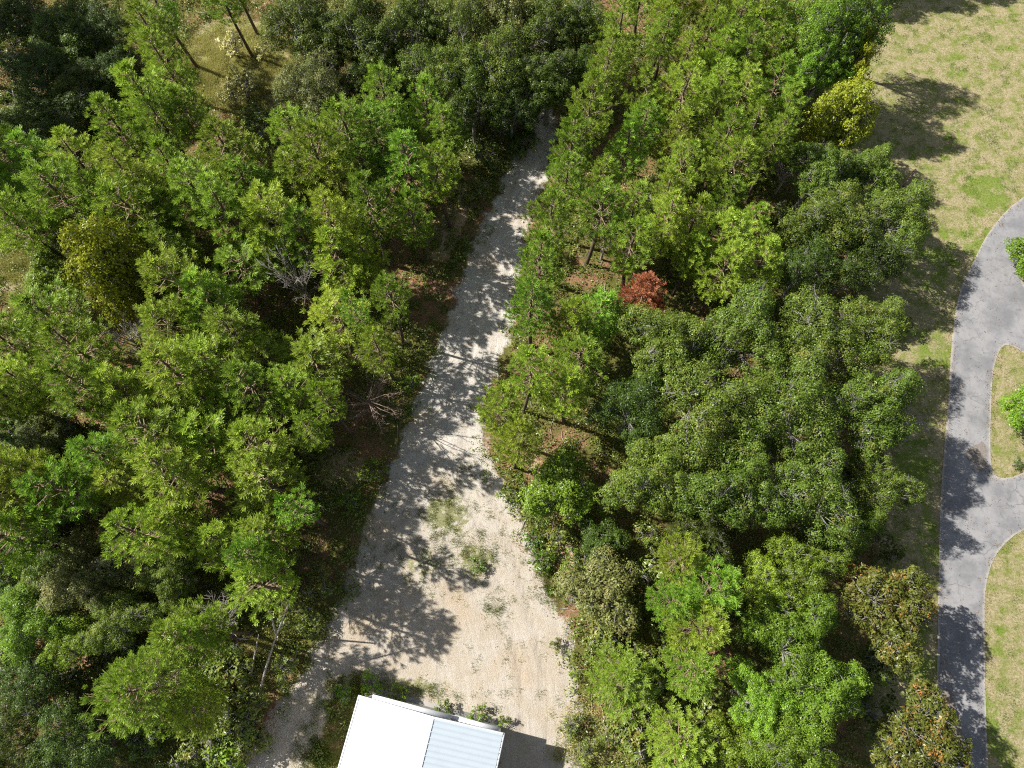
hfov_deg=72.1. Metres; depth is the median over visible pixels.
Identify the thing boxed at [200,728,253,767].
shrub
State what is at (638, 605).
shrub
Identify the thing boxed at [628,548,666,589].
shrub
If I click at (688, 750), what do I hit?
pine tree
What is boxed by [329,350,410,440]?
bare tree
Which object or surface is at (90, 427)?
shrub
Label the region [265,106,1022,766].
leaf litter
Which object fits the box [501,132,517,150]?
shrub
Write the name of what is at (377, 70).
pine tree
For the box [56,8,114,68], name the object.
oak tree
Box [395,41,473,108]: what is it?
oak tree
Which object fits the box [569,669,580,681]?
shrub
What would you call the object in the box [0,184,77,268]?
pine tree
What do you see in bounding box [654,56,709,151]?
pine tree
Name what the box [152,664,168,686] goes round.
shrub
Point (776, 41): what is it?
pine tree
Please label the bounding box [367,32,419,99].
oak tree
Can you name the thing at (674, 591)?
pine tree
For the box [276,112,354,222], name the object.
pine tree
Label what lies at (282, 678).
shrub
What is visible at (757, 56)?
pine tree
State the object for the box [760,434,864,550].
oak tree
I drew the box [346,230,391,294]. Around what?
pine tree
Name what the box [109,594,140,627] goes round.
shrub
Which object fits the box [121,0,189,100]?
pine tree
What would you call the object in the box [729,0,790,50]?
pine tree
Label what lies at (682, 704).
shrub
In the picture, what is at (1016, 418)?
broadleaf tree
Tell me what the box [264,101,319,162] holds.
pine tree
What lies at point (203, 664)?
shrub
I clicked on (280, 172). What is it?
pine tree
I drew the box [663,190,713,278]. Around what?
pine tree
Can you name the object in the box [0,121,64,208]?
pine tree
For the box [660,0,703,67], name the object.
pine tree
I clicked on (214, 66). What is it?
dry grass
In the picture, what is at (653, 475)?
oak tree
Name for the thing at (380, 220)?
pine tree
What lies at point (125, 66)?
pine tree
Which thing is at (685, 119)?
pine tree
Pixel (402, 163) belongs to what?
pine tree
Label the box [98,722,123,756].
shrub
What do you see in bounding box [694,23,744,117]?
pine tree
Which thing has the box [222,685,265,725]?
shrub
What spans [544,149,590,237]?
pine tree
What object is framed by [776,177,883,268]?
oak tree
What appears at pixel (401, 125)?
pine tree
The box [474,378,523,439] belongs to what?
pine tree
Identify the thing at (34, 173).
pine tree
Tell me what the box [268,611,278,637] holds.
leaning trunk
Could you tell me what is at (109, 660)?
shrub
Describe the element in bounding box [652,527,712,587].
pine tree
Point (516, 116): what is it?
oak tree
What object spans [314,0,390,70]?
oak tree
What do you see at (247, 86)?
shrub
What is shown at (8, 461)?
pine tree
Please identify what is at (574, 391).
pine tree
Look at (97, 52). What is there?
shrub
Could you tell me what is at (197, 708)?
tree
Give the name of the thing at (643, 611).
shrub
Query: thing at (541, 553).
shrub
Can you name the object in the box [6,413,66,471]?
oak tree
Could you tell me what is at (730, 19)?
pine tree
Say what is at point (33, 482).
pine tree
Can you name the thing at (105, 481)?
pine tree
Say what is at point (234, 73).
shrub
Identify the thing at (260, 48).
shrub
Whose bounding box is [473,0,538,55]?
broadleaf tree
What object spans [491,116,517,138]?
shrub
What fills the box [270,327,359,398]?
pine tree
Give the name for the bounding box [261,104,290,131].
shrub
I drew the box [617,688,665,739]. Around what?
shrub
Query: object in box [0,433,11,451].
shrub
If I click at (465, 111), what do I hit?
oak tree
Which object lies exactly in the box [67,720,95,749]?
shrub
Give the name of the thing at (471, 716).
shrub
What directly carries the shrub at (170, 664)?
on the ground at (558, 432)
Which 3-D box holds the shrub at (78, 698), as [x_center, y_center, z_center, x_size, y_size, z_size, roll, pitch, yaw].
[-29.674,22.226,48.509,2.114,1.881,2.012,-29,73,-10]
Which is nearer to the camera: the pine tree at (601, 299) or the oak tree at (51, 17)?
the pine tree at (601, 299)
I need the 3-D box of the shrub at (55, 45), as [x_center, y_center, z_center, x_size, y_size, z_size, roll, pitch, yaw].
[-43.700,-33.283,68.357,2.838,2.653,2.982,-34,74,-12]
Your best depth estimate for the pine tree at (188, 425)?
48.07 m
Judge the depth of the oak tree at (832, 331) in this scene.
48.74 m
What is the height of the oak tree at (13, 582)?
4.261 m
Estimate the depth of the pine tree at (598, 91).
55.01 m
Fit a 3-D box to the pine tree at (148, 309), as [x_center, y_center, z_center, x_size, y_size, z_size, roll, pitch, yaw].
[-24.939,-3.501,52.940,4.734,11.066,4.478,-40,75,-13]
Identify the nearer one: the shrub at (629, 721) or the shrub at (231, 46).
the shrub at (629, 721)
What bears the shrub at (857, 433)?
on the ground at (558, 432)
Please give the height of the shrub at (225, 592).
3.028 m
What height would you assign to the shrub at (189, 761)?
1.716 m
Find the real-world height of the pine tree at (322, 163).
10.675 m
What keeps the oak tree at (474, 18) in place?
on the ground at (558, 432)
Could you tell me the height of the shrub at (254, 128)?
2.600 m
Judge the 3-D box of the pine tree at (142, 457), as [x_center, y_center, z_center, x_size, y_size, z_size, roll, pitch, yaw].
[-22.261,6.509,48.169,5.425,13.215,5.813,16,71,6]
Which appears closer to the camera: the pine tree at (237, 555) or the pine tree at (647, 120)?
the pine tree at (237, 555)
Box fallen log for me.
[902,169,915,186]
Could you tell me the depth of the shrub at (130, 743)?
46.82 m
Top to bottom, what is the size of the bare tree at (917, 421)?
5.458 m
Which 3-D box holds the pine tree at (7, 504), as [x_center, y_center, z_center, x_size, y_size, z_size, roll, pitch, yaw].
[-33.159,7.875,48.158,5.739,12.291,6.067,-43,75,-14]
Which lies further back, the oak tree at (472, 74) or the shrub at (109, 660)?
the oak tree at (472, 74)
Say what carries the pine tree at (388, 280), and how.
on the ground at (558, 432)
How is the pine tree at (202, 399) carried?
on the ground at (558, 432)
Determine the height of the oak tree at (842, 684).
10.486 m
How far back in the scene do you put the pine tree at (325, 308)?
52.06 m
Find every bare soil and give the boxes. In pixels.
[300,435,377,505]
[412,188,481,272]
[512,442,553,482]
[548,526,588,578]
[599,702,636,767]
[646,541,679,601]
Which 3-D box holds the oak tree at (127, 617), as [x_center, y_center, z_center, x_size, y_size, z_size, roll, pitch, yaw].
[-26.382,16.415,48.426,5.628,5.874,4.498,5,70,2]
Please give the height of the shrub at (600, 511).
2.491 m
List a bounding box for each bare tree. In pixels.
[87,302,158,364]
[103,421,157,457]
[177,78,207,143]
[184,590,252,667]
[257,240,320,307]
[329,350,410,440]
[520,22,565,63]
[585,205,623,259]
[638,191,684,239]
[763,452,798,488]
[773,146,816,194]
[894,401,935,447]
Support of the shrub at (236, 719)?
on the ground at (558, 432)
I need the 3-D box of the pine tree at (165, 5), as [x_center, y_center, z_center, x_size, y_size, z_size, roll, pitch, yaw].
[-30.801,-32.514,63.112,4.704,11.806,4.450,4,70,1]
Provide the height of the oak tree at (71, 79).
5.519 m
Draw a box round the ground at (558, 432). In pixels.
[0,0,857,767]
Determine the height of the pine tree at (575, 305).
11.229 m
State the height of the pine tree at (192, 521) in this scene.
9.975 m
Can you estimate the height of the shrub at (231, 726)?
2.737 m
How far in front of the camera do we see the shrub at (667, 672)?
48.43 m
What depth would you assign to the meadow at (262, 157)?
65.23 m
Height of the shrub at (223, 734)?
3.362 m
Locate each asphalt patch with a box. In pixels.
[939,625,953,687]
[940,688,962,736]
[966,442,986,471]
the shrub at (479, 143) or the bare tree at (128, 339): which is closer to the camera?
the bare tree at (128, 339)
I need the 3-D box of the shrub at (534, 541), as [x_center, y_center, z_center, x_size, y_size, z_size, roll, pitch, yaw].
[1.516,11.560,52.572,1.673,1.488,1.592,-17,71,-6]
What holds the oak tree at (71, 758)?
on the ground at (558, 432)
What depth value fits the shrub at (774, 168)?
62.99 m
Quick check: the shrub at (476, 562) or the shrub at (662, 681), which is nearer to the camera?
the shrub at (662, 681)
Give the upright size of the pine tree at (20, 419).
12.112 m
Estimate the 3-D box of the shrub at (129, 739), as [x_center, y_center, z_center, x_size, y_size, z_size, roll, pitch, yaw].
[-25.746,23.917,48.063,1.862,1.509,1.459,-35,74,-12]
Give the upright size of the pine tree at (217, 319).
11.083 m
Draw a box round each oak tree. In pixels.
[0,0,57,55]
[0,37,74,107]
[0,87,64,145]
[0,157,34,205]
[0,464,39,527]
[0,528,45,596]
[0,581,76,669]
[0,643,60,730]
[0,701,59,767]
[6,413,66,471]
[6,551,64,605]
[9,509,81,562]
[17,209,79,260]
[23,695,116,767]
[26,87,102,146]
[28,0,94,58]
[34,607,109,671]
[35,527,117,620]
[40,416,92,461]
[46,56,119,110]
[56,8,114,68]
[71,44,138,100]
[73,0,134,59]
[78,514,171,595]
[80,587,165,655]
[136,544,205,617]
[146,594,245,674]
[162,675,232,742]
[257,0,330,66]
[271,45,348,127]
[294,83,351,141]
[295,4,357,85]
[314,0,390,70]
[337,52,404,115]
[365,0,452,87]
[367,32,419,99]
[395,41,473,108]
[424,0,490,68]
[447,71,507,143]
[448,19,531,115]
[449,49,511,125]
[488,80,539,140]
[497,60,557,129]
[516,0,598,81]
[516,47,586,126]
[540,0,616,78]
[557,45,604,105]
[581,362,671,450]
[593,430,706,518]
[613,301,725,400]
[653,358,773,475]
[664,496,736,570]
[666,436,792,533]
[693,278,788,389]
[706,574,751,624]
[719,346,843,472]
[724,653,807,745]
[730,548,804,628]
[732,591,840,697]
[739,694,840,767]
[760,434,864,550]
[761,532,848,604]
[763,0,836,92]
[775,224,843,299]
[775,283,879,394]
[775,629,874,747]
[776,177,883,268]
[780,140,863,216]
[792,34,857,124]
[797,0,895,108]
[804,367,927,461]
[810,500,889,563]
[819,225,916,295]
[827,141,901,212]
[833,0,905,55]
[835,294,910,370]
[843,444,927,518]
[853,175,938,257]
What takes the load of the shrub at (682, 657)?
on the ground at (558, 432)
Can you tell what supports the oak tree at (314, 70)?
on the ground at (558, 432)
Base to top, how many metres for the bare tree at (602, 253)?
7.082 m
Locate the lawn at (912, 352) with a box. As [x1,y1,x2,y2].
[833,0,1023,767]
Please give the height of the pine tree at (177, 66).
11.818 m
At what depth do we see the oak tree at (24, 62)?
62.25 m
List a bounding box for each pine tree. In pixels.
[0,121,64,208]
[0,125,82,205]
[0,167,31,228]
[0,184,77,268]
[0,310,64,370]
[0,349,89,417]
[0,372,62,428]
[0,441,99,510]
[0,447,58,531]
[0,495,93,578]
[7,276,101,353]
[10,450,122,530]
[11,151,118,253]
[32,312,138,387]
[38,123,111,191]
[40,348,149,424]
[64,429,137,487]
[65,167,138,233]
[79,642,208,744]
[82,360,175,428]
[83,90,153,170]
[84,167,179,273]
[86,453,166,519]
[91,139,184,238]
[96,500,192,574]
[103,387,198,467]
[108,56,193,167]
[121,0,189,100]
[122,429,227,514]
[126,0,198,67]
[130,188,200,259]
[132,86,192,161]
[133,293,200,351]
[135,23,199,114]
[135,240,216,320]
[135,335,228,410]
[139,134,205,213]
[139,224,213,294]
[140,493,213,560]
[150,82,212,155]
[163,155,235,251]
[167,328,253,403]
[169,399,248,476]
[170,606,255,654]
[171,265,245,336]
[179,375,257,445]
[186,112,267,197]
[188,170,259,256]
[189,513,255,580]
[200,304,268,366]
[203,0,253,56]
[209,238,277,307]
[216,412,296,483]
[217,152,281,226]
[217,357,290,427]
[221,530,292,584]
[223,442,309,526]
[223,551,301,625]
[227,0,259,35]
[230,504,301,575]
[237,177,309,276]
[237,323,297,385]
[242,227,297,290]
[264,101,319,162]
[265,143,326,221]
[267,360,328,425]
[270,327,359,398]
[272,481,328,529]
[274,200,332,283]
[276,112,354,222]
[290,409,336,453]
[300,283,371,354]
[302,377,353,435]
[303,184,364,258]
[307,149,368,233]
[309,224,371,301]
[315,92,381,202]
[334,137,394,215]
[336,94,403,196]
[336,286,376,356]
[344,168,402,265]
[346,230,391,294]
[351,320,404,382]
[358,58,406,158]
[365,269,413,345]
[373,94,420,172]
[379,127,442,222]
[393,186,435,262]
[403,72,453,144]
[411,139,462,228]
[420,101,469,173]
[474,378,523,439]
[492,414,543,470]
[503,274,557,347]
[506,342,558,413]
[512,226,565,305]
[520,188,578,282]
[538,363,592,424]
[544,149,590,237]
[544,294,596,363]
[545,325,611,390]
[547,107,593,210]
[564,67,618,178]
[571,176,632,266]
[571,284,625,349]
[580,153,625,226]
[581,25,630,127]
[585,639,662,728]
[592,0,643,96]
[601,117,648,183]
[603,213,660,290]
[607,178,651,249]
[619,63,667,143]
[620,0,661,53]
[620,95,666,173]
[637,695,717,767]
[639,187,691,278]
[644,7,683,92]
[644,165,690,236]
[644,573,703,631]
[646,0,689,67]
[650,109,700,193]
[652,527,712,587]
[653,135,707,201]
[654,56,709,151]
[657,635,726,703]
[659,26,706,109]
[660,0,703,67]
[662,596,731,663]
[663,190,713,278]
[670,229,715,295]
[680,554,748,619]
[686,0,732,60]
[686,0,733,92]
[689,56,740,136]
[691,80,740,170]
[691,207,759,287]
[692,235,754,316]
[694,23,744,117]
[694,105,755,209]
[701,129,766,229]
[705,0,761,106]
[705,173,748,236]
[711,60,766,151]
[713,0,759,35]
[720,18,770,112]
[723,94,775,173]
[725,233,784,306]
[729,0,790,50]
[733,201,773,246]
[743,0,776,21]
[744,106,800,203]
[748,22,797,104]
[752,48,804,130]
[753,80,810,172]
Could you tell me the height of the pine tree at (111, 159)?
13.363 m
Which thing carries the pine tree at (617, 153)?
on the ground at (558, 432)
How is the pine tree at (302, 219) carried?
on the ground at (558, 432)
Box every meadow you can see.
[0,235,45,308]
[177,5,309,115]
[222,118,318,176]
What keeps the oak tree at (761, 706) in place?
on the ground at (558, 432)
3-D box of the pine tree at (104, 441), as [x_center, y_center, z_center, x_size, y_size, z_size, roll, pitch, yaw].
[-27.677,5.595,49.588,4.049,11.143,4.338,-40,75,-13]
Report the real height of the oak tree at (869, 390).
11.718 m
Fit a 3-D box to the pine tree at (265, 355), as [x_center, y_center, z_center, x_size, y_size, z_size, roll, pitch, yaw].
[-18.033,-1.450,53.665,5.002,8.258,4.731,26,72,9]
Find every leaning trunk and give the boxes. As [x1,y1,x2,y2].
[250,634,258,675]
[258,602,289,693]
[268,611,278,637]
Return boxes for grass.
[0,0,770,767]
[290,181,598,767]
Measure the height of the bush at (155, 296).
6.729 m
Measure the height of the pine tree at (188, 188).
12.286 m
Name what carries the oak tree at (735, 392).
on the ground at (558, 432)
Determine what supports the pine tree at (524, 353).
on the ground at (558, 432)
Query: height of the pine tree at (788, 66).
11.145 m
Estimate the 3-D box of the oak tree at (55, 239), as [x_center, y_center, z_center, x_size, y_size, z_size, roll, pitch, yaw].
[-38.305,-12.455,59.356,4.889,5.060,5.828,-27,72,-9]
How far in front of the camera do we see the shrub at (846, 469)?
53.28 m
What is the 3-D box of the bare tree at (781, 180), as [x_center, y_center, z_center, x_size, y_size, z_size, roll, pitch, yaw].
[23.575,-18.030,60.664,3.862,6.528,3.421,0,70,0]
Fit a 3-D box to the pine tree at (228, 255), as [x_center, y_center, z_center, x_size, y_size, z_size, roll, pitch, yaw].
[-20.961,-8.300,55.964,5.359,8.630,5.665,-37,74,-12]
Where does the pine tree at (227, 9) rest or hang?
on the meadow at (255, 21)
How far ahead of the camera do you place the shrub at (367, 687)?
48.68 m
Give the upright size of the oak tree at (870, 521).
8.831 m
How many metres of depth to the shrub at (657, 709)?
47.56 m
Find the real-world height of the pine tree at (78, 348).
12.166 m
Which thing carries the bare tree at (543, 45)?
on the ground at (558, 432)
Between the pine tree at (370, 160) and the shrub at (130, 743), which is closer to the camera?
the shrub at (130, 743)
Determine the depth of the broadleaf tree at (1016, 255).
58.62 m
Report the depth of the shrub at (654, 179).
62.87 m
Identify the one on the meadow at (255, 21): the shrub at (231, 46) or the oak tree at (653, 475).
the shrub at (231, 46)
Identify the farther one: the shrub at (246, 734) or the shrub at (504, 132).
the shrub at (504, 132)
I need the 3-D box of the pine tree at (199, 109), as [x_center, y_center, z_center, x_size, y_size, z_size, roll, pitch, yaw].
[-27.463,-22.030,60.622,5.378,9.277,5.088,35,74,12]
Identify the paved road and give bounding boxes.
[936,197,1023,767]
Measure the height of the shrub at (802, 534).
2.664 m
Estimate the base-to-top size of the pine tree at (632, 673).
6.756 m
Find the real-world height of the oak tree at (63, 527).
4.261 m
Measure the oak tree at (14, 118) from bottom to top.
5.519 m
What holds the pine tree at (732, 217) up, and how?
on the ground at (558, 432)
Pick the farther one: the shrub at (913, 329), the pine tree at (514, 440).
the shrub at (913, 329)
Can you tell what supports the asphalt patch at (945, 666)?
on the paved road
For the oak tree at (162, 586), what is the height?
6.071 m
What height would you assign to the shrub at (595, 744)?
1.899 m
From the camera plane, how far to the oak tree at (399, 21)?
59.79 m
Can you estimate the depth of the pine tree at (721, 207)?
55.46 m
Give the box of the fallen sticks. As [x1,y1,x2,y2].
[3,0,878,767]
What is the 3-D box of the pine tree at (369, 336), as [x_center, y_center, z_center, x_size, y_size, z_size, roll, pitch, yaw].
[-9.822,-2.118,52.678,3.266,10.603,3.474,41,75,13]
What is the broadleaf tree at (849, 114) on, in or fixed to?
on the ground at (558, 432)
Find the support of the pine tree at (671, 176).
on the ground at (558, 432)
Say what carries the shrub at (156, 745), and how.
on the ground at (558, 432)
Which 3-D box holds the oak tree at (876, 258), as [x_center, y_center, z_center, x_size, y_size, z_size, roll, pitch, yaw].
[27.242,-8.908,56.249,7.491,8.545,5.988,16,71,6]
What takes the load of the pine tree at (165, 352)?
on the ground at (558, 432)
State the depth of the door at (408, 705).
45.94 m
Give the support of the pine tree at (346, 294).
on the ground at (558, 432)
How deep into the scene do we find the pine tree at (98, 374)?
48.09 m
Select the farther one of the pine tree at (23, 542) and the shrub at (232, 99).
the shrub at (232, 99)
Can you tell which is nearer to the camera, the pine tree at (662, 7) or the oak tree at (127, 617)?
the oak tree at (127, 617)
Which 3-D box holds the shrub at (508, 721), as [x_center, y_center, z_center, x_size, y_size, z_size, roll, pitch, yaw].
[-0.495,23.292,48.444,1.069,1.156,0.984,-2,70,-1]
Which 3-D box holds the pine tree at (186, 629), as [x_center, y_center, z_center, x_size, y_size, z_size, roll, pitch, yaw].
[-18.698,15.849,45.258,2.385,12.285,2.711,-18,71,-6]
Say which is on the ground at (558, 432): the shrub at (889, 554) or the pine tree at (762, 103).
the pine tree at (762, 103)
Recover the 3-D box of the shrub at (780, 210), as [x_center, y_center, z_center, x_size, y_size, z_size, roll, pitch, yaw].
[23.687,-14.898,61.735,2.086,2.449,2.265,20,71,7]
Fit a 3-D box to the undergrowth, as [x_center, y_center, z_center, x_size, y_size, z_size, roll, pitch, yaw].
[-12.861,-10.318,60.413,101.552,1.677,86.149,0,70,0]
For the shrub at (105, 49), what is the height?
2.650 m
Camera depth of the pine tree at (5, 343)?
51.06 m
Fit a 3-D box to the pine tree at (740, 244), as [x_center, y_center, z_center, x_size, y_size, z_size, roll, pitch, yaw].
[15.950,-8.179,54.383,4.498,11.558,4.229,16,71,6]
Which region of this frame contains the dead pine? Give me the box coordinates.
[616,270,666,328]
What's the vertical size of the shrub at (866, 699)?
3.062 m
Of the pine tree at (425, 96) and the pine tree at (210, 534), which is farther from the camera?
the pine tree at (425, 96)
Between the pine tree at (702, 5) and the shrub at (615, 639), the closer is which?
the shrub at (615, 639)
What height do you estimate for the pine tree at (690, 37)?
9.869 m
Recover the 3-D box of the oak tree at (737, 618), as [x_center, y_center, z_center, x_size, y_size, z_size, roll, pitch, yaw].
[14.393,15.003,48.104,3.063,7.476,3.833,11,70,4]
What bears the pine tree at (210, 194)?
on the ground at (558, 432)
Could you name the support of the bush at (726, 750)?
on the ground at (558, 432)
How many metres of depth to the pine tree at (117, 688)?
40.14 m
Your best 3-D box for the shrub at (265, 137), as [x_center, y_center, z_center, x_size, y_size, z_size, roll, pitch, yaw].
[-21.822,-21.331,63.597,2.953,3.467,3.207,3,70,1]
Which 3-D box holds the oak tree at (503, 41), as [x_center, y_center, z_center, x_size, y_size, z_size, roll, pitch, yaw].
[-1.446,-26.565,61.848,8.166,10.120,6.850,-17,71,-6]
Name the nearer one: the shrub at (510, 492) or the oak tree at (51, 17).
the shrub at (510, 492)
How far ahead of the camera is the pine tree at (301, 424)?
49.15 m
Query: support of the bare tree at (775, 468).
on the ground at (558, 432)
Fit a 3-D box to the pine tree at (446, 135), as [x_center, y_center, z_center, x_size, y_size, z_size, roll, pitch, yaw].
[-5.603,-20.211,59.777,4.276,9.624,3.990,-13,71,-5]
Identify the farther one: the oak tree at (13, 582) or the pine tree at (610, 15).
the pine tree at (610, 15)
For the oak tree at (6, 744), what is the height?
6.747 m
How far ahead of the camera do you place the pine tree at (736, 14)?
62.70 m
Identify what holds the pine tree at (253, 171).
on the ground at (558, 432)
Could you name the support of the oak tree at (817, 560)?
on the ground at (558, 432)
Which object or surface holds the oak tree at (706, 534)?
on the ground at (558, 432)
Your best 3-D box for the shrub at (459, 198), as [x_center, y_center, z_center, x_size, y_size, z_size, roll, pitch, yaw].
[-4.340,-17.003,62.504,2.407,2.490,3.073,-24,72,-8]
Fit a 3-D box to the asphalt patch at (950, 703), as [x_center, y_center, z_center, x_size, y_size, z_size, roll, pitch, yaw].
[30.559,22.904,49.093,1.217,0.001,3.131,0,70,0]
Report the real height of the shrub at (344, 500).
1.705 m
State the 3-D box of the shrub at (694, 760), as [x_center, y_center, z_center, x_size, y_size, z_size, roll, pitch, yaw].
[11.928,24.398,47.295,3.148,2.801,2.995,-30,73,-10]
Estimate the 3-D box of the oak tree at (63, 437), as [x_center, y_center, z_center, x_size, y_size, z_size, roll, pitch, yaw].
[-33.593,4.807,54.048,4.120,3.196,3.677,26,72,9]
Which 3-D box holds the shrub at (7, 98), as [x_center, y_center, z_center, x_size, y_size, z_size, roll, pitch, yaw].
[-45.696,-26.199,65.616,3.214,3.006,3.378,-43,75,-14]
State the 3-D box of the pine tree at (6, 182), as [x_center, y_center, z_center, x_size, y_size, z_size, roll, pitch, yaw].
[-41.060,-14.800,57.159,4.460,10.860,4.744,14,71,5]
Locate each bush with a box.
[21,247,84,307]
[128,275,188,336]
[516,444,599,526]
[551,543,641,640]
[578,513,632,564]
[701,708,764,767]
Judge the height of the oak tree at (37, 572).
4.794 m
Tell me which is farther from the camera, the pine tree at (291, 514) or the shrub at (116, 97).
the shrub at (116, 97)
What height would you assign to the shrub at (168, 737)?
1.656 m
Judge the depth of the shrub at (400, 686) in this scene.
48.74 m
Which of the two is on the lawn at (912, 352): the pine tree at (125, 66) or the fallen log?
the fallen log
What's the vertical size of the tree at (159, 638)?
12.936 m
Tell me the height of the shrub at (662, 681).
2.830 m
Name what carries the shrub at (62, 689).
on the ground at (558, 432)
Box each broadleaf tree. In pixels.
[56,213,158,330]
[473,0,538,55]
[794,66,879,150]
[821,23,876,116]
[998,378,1023,431]
[1003,236,1023,279]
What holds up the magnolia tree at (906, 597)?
on the ground at (558, 432)
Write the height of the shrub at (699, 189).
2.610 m
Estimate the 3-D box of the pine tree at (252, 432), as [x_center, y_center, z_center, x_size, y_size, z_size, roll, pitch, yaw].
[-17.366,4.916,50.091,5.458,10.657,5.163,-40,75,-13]
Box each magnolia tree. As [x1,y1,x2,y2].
[838,561,938,677]
[870,677,974,767]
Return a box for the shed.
[338,688,504,767]
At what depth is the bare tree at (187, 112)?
62.50 m
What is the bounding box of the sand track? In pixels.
[226,97,602,767]
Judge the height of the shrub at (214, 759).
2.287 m
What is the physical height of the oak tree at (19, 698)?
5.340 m
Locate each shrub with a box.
[0,85,26,111]
[0,413,32,442]
[0,417,38,450]
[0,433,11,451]
[0,649,31,676]
[3,437,39,459]
[4,399,46,422]
[7,32,29,51]
[13,28,45,46]
[35,436,68,469]
[35,653,81,706]
[43,31,65,52]
[44,740,77,767]
[48,411,87,441]
[49,663,85,700]
[53,667,80,689]
[61,428,88,462]
[63,690,92,721]
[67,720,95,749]
[73,708,100,725]
[75,423,99,447]
[82,647,118,678]
[88,44,105,59]
[94,42,121,61]
[95,583,127,623]
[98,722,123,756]
[106,90,128,109]
[107,617,149,655]
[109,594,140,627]
[118,641,141,662]
[120,727,141,748]
[124,720,162,760]
[129,728,145,750]
[134,636,158,663]
[139,711,186,750]
[147,594,166,616]
[152,638,181,679]
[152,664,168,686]
[159,723,186,741]
[169,725,206,767]
[172,658,217,696]
[178,745,201,767]
[195,583,224,609]
[200,650,229,673]
[200,696,243,749]
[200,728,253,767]
[202,685,234,717]
[203,640,255,689]
[205,582,246,634]
[206,716,239,745]
[209,725,235,767]
[211,646,251,687]
[214,83,240,107]
[214,714,238,746]
[215,28,242,58]
[221,711,255,764]
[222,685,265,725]
[223,70,263,107]
[225,64,250,92]
[225,684,269,727]
[230,67,253,89]
[233,714,269,753]
[236,98,270,130]
[241,116,274,136]
[242,726,271,759]
[254,41,273,60]
[254,127,281,162]
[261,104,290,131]
[270,646,300,688]
[274,128,286,146]
[277,595,315,632]
[297,612,326,641]
[301,563,336,599]
[333,684,350,703]
[337,488,362,509]
[357,454,387,483]
[360,667,384,696]
[387,680,409,701]
[398,374,423,396]
[433,699,452,714]
[450,178,479,205]
[465,702,490,722]
[468,136,502,174]
[471,555,486,576]
[474,136,491,152]
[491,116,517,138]
[494,482,519,501]
[497,715,510,728]
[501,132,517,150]
[506,139,527,160]
[510,129,542,156]
[514,121,536,136]
[522,125,535,138]
[522,527,544,549]
[527,548,556,575]
[539,527,572,555]
[549,637,561,654]
[556,711,582,741]
[560,547,589,571]
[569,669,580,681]
[570,736,604,767]
[571,495,606,526]
[585,624,608,655]
[586,616,621,655]
[599,719,633,760]
[599,720,623,746]
[604,633,620,649]
[608,716,650,764]
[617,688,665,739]
[621,638,661,673]
[621,699,652,743]
[625,588,642,635]
[625,594,653,631]
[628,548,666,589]
[632,521,665,554]
[636,695,673,720]
[640,527,661,547]
[646,164,664,185]
[648,683,674,722]
[649,618,675,653]
[650,722,684,765]
[651,696,699,734]
[652,662,685,697]
[652,666,694,720]
[660,554,701,588]
[661,636,687,665]
[667,722,708,767]
[685,686,733,731]
[686,678,720,712]
[687,174,713,203]
[695,625,724,654]
[742,253,771,272]
[762,155,783,178]
[767,254,788,279]
[770,200,792,226]
[789,520,828,560]
[835,458,862,487]
[839,457,865,491]
[849,415,874,444]
[855,686,898,742]
[856,640,896,686]
[863,529,888,542]
[877,532,906,564]
[897,314,912,331]
[897,318,918,337]
[1012,457,1021,470]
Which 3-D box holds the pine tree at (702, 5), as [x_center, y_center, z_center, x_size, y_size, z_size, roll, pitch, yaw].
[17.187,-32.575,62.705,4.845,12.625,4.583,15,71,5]
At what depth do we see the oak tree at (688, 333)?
49.47 m
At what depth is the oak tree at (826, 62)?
58.84 m
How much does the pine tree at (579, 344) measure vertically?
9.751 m
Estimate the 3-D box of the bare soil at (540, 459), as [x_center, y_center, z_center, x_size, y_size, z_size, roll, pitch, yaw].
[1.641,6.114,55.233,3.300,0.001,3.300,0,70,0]
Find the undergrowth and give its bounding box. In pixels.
[0,0,894,767]
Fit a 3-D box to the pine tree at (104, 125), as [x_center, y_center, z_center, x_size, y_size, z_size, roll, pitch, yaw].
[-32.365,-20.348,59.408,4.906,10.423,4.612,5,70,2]
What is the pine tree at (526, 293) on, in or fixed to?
on the ground at (558, 432)
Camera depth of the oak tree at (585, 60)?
61.09 m
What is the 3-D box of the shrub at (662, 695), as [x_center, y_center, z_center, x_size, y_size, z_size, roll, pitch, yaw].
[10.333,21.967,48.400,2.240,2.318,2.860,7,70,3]
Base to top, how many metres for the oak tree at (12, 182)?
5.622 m
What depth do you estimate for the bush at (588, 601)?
47.74 m
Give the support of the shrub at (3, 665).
on the ground at (558, 432)
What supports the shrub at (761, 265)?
on the ground at (558, 432)
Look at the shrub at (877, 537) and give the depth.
52.15 m
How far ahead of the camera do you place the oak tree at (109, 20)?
63.95 m
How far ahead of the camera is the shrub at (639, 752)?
46.72 m
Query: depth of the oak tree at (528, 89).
59.75 m
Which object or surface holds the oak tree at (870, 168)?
on the ground at (558, 432)
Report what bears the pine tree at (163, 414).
on the ground at (558, 432)
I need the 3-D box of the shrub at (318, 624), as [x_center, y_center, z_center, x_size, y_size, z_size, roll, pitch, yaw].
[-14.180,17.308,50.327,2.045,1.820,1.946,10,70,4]
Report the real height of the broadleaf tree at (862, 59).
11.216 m

